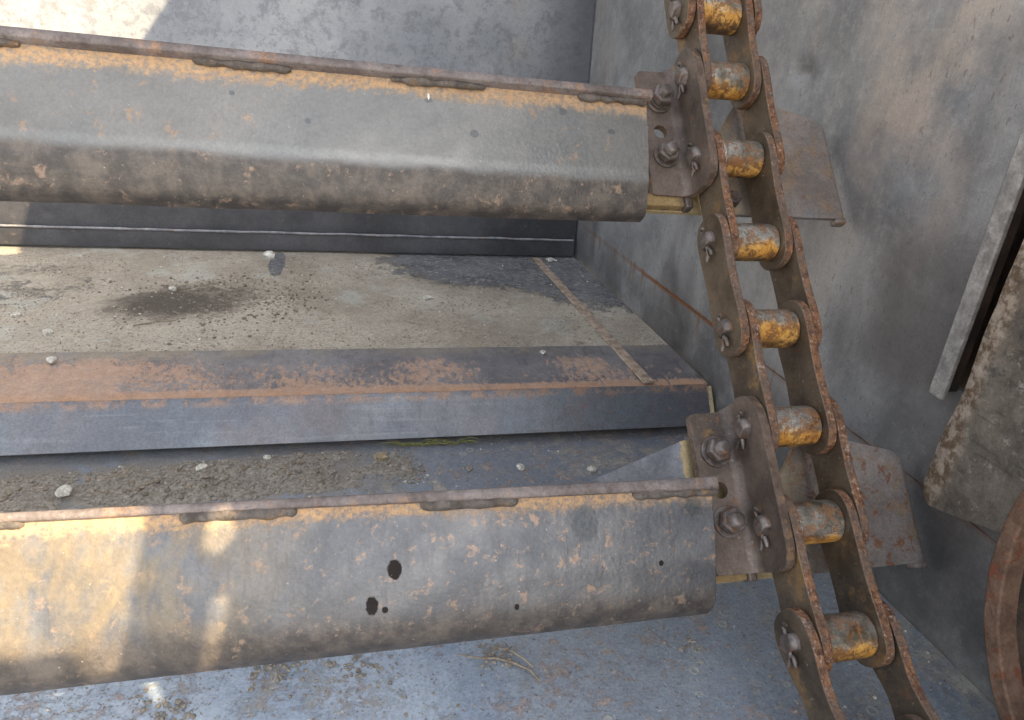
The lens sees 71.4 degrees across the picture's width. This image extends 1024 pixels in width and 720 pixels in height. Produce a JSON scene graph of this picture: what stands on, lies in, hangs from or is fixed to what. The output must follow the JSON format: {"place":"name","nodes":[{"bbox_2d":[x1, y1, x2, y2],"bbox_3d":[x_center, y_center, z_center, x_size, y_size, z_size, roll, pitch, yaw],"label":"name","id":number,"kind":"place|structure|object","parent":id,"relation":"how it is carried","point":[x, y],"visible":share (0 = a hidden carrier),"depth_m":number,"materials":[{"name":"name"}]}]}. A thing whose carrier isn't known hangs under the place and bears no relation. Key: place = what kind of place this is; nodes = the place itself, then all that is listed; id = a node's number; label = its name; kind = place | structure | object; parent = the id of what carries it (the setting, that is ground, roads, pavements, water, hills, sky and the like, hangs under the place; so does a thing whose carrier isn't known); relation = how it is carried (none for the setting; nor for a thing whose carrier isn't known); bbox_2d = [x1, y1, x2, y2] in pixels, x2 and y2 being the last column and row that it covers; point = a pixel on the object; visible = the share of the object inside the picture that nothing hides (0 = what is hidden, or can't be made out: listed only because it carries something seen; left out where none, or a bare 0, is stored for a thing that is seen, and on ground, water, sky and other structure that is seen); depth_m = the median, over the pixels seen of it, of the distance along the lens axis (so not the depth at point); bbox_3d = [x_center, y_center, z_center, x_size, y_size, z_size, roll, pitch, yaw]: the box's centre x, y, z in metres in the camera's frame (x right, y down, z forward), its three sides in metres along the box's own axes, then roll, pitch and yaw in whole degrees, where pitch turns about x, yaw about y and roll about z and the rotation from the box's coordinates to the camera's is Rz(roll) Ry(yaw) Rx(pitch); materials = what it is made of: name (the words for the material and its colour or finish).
{"place":"outdoors","nodes":[
{"label":"outdoors","id":0,"kind":"place"},
{"bbox_2d":[0,448,414,512],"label":"soil","id":1,"kind":"structure","parent":0,"point":[190,499],"depth_m":0.95,"materials":[{"name":"brown soil"}]},
{"bbox_2d":[98,462,137,480],"bbox_3d":[-0.524,0.149,0.951,0.008,0.002,0.056,17,26,25],"label":"dry straw","id":2,"kind":"object","parent":1,"relation":"on","point":[118,473],"visible":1,"depth_m":0.95,"materials":[{"name":"beige plant"}]},
{"bbox_2d":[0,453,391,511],"bbox_3d":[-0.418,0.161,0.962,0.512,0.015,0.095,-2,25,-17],"label":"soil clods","id":3,"kind":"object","parent":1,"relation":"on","point":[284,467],"visible":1,"depth_m":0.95,"materials":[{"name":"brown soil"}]},
{"bbox_2d":[196,463,206,470],"bbox_3d":[-0.428,0.147,0.983,0.012,0.009,0.017,19,27,29],"label":"white stone","id":4,"kind":"object","parent":1,"relation":"on","point":[200,466],"visible":1,"depth_m":0.98,"materials":[{"name":"white stone"}]},
{"bbox_2d":[263,455,271,459],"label":"white stone","id":5,"kind":"object","parent":1,"relation":"on","point":[268,457],"visible":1,"depth_m":1.02,"materials":[{"name":"white stone"}]},
{"bbox_2d":[0,427,998,719],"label":"floor","id":6,"kind":"structure","parent":0,"point":[564,687],"depth_m":0.72,"materials":[{"name":"grey metal"}]},
{"bbox_2d":[55,485,71,497],"bbox_3d":[-0.570,0.167,0.905,0.016,0.011,0.021,4,24,-3],"label":"white stone","id":7,"kind":"object","parent":6,"relation":"on","point":[63,490],"visible":1,"depth_m":0.90,"materials":[{"name":"white stone"}]},
{"bbox_2d":[0,245,714,455],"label":"raised floor","id":8,"kind":"structure","parent":6,"relation":"on","point":[62,404],"depth_m":1.21,"materials":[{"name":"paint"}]},
{"bbox_2d":[10,312,21,317],"bbox_3d":[-0.859,-0.079,1.234,0.014,0.010,0.018,14,25,19],"label":"white stone","id":9,"kind":"object","parent":8,"relation":"on","point":[16,314],"visible":1,"depth_m":1.23,"materials":[{"name":"white stone"}]},
{"bbox_2d":[42,329,52,335],"bbox_3d":[-0.769,-0.046,1.179,0.016,0.010,0.018,0,24,-11],"label":"white stone","id":10,"kind":"object","parent":8,"relation":"on","point":[45,332],"visible":1,"depth_m":1.18,"materials":[{"name":"white stone"}]},
{"bbox_2d":[46,356,56,363],"bbox_3d":[-0.699,0.000,1.081,0.015,0.011,0.015,8,24,6],"label":"white stone","id":11,"kind":"object","parent":8,"relation":"on","point":[51,359],"visible":1,"depth_m":1.08,"materials":[{"name":"white stone"}]},
{"bbox_2d":[133,320,175,325],"bbox_3d":[-0.630,-0.066,1.256,0.070,0.002,0.008,-11,29,-33],"label":"dry straw","id":12,"kind":"object","parent":8,"relation":"on","point":[153,322],"visible":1,"depth_m":1.26,"materials":[{"name":"beige plant"}]},
{"bbox_2d":[169,286,176,290],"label":"white stone","id":13,"kind":"object","parent":8,"relation":"on","point":[173,288],"visible":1,"depth_m":1.41,"materials":[{"name":"white stone"}]},
{"bbox_2d":[23,270,357,344],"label":"deck crumbs","id":14,"kind":"object","parent":8,"relation":"on","point":[243,297],"visible":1,"depth_m":1.39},
{"bbox_2d":[263,251,274,257],"bbox_3d":[-0.570,-0.247,1.672,0.029,0.020,0.022,4,24,-3],"label":"white stone","id":15,"kind":"object","parent":8,"relation":"on","point":[268,254],"visible":1,"depth_m":1.67,"materials":[{"name":"white stone"}]},
{"bbox_2d":[0,0,595,256],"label":"back wall","id":16,"kind":"structure","parent":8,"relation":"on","point":[546,39],"depth_m":1.66,"materials":[{"name":"metal"}]},
{"bbox_2d":[9,252,631,347],"bbox_3d":[-0.469,-0.135,1.452,1.400,0.005,0.551,-1,24,-14],"label":"pale grit","id":17,"kind":"object","parent":8,"relation":"on","point":[264,301],"visible":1,"depth_m":1.41,"materials":[{"name":"stone"}]},
{"bbox_2d":[0,249,695,389],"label":"deck grit","id":18,"kind":"object","parent":8,"relation":"on","point":[292,305],"visible":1,"depth_m":1.43,"materials":[{"name":"gravel"}]},
{"bbox_2d":[422,295,433,299],"bbox_3d":[-0.179,-0.134,1.506,0.026,0.009,0.020,-13,30,-36],"label":"white lump","id":19,"kind":"object","parent":8,"relation":"on","point":[425,297],"visible":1,"depth_m":1.50,"materials":[{"name":"stone"}]},
{"bbox_2d":[546,257,556,261],"bbox_3d":[0.101,-0.261,1.854,0.030,0.011,0.027,14,25,18],"label":"white lump","id":20,"kind":"object","parent":8,"relation":"on","point":[550,259],"visible":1,"depth_m":1.85,"materials":[{"name":"stone"}]},
{"bbox_2d":[374,452,386,460],"bbox_3d":[-0.194,0.143,1.049,0.019,0.010,0.012,-6,37,-37],"label":"wood chip","id":21,"kind":"object","parent":6,"relation":"on","point":[381,456],"visible":1,"depth_m":1.05,"materials":[{"name":"beige wood"}]},
{"bbox_2d":[400,464,413,472],"bbox_3d":[-0.152,0.157,1.027,0.016,0.012,0.021,-16,32,-40],"label":"soil clod","id":22,"kind":"object","parent":6,"relation":"on","point":[406,468],"visible":1,"depth_m":1.02,"materials":[{"name":"soil"}]},
{"bbox_2d":[128,452,705,719],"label":"soil crumbs","id":23,"kind":"object","parent":6,"relation":"on","point":[268,667],"visible":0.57,"depth_m":0.69,"materials":[{"name":"brown soil"}]},
{"bbox_2d":[374,437,478,447],"bbox_3d":[-0.128,0.129,1.093,0.163,0.015,0.016,-1,24,-14],"label":"grass tuft","id":24,"kind":"object","parent":6,"relation":"on","point":[423,444],"visible":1,"depth_m":1.10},
{"bbox_2d":[466,465,472,470],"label":"soil clod","id":25,"kind":"object","parent":6,"relation":"on","point":[469,467],"visible":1,"depth_m":1.04,"materials":[{"name":"grey stone"}]},
{"bbox_2d":[0,443,950,719],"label":"pale grit","id":26,"kind":"object","parent":6,"relation":"on","point":[418,483],"visible":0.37,"depth_m":0.77,"materials":[{"name":"stone"}]},
{"bbox_2d":[0,435,983,719],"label":"floor grit","id":27,"kind":"object","parent":6,"relation":"on","point":[496,667],"visible":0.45,"depth_m":0.72,"materials":[{"name":"grey gravel"}]},
{"bbox_2d":[456,647,539,681],"bbox_3d":[-0.010,0.298,0.713,0.088,0.007,0.026,12,24,14],"label":"dry twig","id":28,"kind":"object","parent":6,"relation":"on","point":[520,665],"visible":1,"depth_m":0.71,"materials":[{"name":"wood"}]},
{"bbox_2d":[516,463,524,470],"bbox_3d":[0.013,0.159,1.061,0.012,0.008,0.014,-9,28,-30],"label":"white stone","id":29,"kind":"object","parent":6,"relation":"on","point":[520,466],"visible":1,"depth_m":1.06,"materials":[{"name":"white stone"}]},
{"bbox_2d":[587,466,596,471],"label":"white stone","id":30,"kind":"object","parent":6,"relation":"on","point":[591,469],"visible":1,"depth_m":1.07,"materials":[{"name":"white stone"}]},
{"bbox_2d":[575,0,1023,705],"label":"side wall","id":31,"kind":"structure","parent":6,"relation":"on","point":[915,108],"depth_m":0.83,"materials":[{"name":"metal"}]},
{"bbox_2d":[924,240,1023,532],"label":"scraper plate","id":32,"kind":"object","parent":31,"relation":"attached to","point":[975,474],"visible":0.96,"depth_m":0.67,"materials":[{"name":"grey metal"}]},
{"bbox_2d":[984,489,1023,719],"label":"rusty wheel","id":33,"kind":"object","parent":6,"relation":"on","point":[1004,622],"visible":1,"depth_m":0.62,"materials":[{"name":"brown metal"}]},
{"bbox_2d":[634,0,940,719],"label":"conveyor chain","id":34,"kind":"object","parent":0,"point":[763,523],"visible":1,"depth_m":0.73,"materials":[{"name":"metal"}]},
{"bbox_2d":[0,26,845,226],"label":"flight slat","id":35,"kind":"object","parent":34,"relation":"attached to","point":[92,119],"visible":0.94,"depth_m":0.71,"materials":[{"name":"grey metal"}]},
{"bbox_2d":[0,439,926,695],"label":"flight slat","id":36,"kind":"object","parent":34,"relation":"attached to","point":[91,596],"visible":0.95,"depth_m":0.59,"materials":[{"name":"metal"}]}
]}

